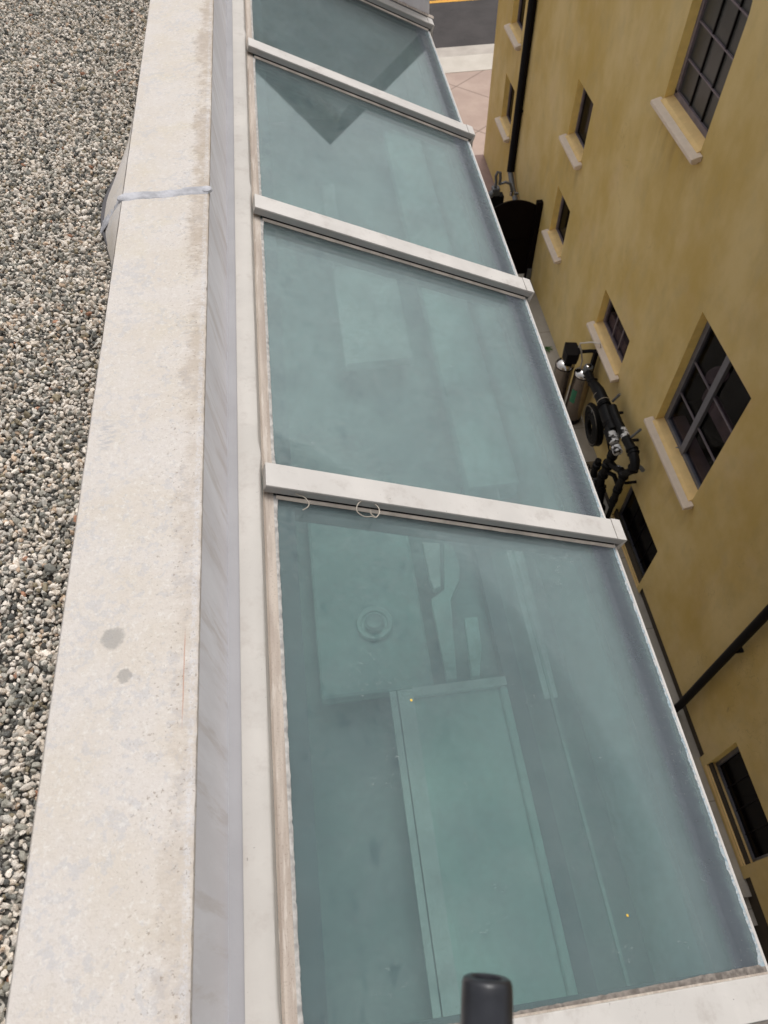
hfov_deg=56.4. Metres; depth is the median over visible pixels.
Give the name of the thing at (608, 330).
window
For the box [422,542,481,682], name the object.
standing screen
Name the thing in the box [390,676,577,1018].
table
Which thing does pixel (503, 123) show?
window
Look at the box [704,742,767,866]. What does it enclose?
window
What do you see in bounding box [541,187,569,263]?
window
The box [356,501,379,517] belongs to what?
wire curl
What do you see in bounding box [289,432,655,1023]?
interior floor
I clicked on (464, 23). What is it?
road
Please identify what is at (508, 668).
floor channel
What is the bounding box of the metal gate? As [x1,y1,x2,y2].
[494,200,542,279]
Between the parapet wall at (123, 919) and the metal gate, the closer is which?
the parapet wall at (123, 919)
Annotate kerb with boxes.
[439,53,492,73]
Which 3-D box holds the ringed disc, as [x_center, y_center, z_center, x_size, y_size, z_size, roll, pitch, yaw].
[-0.035,0.407,2.639,0.136,0.033,0.136,-7,56,-3]
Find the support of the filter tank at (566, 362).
on the walkway
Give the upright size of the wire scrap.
0.026 m
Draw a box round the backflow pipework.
[584,370,644,518]
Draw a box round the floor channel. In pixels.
[474,562,597,993]
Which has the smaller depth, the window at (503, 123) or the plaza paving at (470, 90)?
the window at (503, 123)
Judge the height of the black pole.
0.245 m
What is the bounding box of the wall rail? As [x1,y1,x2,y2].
[524,618,630,986]
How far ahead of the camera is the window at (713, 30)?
8.77 m
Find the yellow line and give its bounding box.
[429,0,468,3]
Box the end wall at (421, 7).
[245,0,433,22]
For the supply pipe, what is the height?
0.725 m
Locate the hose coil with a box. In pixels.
[583,402,603,446]
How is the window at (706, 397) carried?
in the yellow building
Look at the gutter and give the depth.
22.82 m
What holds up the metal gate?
attached to the yellow building
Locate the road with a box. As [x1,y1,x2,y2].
[429,0,498,47]
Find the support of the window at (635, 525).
in the yellow building
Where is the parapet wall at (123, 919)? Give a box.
[5,0,228,1023]
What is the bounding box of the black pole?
[460,973,512,1023]
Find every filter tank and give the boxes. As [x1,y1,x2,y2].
[553,342,580,402]
[565,363,593,424]
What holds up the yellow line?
on the road
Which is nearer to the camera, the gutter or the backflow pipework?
the backflow pipework
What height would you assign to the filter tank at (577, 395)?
1.467 m
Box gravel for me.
[0,0,149,1023]
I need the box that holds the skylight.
[227,0,767,1023]
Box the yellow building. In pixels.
[484,0,767,963]
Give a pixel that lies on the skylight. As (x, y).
(383, 324)
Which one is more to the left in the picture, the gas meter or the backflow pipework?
the gas meter
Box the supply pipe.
[576,341,600,371]
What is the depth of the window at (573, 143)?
12.70 m
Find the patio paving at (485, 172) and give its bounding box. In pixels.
[475,154,493,191]
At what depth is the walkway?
11.66 m
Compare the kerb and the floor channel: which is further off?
the kerb
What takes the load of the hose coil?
hanging from the yellow building
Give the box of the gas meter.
[488,171,517,207]
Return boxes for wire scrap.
[295,493,309,509]
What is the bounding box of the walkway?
[518,274,767,964]
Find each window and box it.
[495,74,514,142]
[504,0,525,50]
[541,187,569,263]
[559,79,592,169]
[586,290,629,382]
[611,478,657,587]
[643,312,750,509]
[650,0,752,164]
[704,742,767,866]
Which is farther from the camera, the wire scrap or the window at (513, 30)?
the window at (513, 30)
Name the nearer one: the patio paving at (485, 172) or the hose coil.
the hose coil
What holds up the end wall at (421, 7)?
attached to the rooftop building
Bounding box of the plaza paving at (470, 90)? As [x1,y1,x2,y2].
[445,70,491,154]
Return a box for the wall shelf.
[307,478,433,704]
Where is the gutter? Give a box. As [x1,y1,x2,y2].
[436,44,493,57]
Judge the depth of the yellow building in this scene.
10.14 m
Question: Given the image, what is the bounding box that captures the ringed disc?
[356,606,392,640]

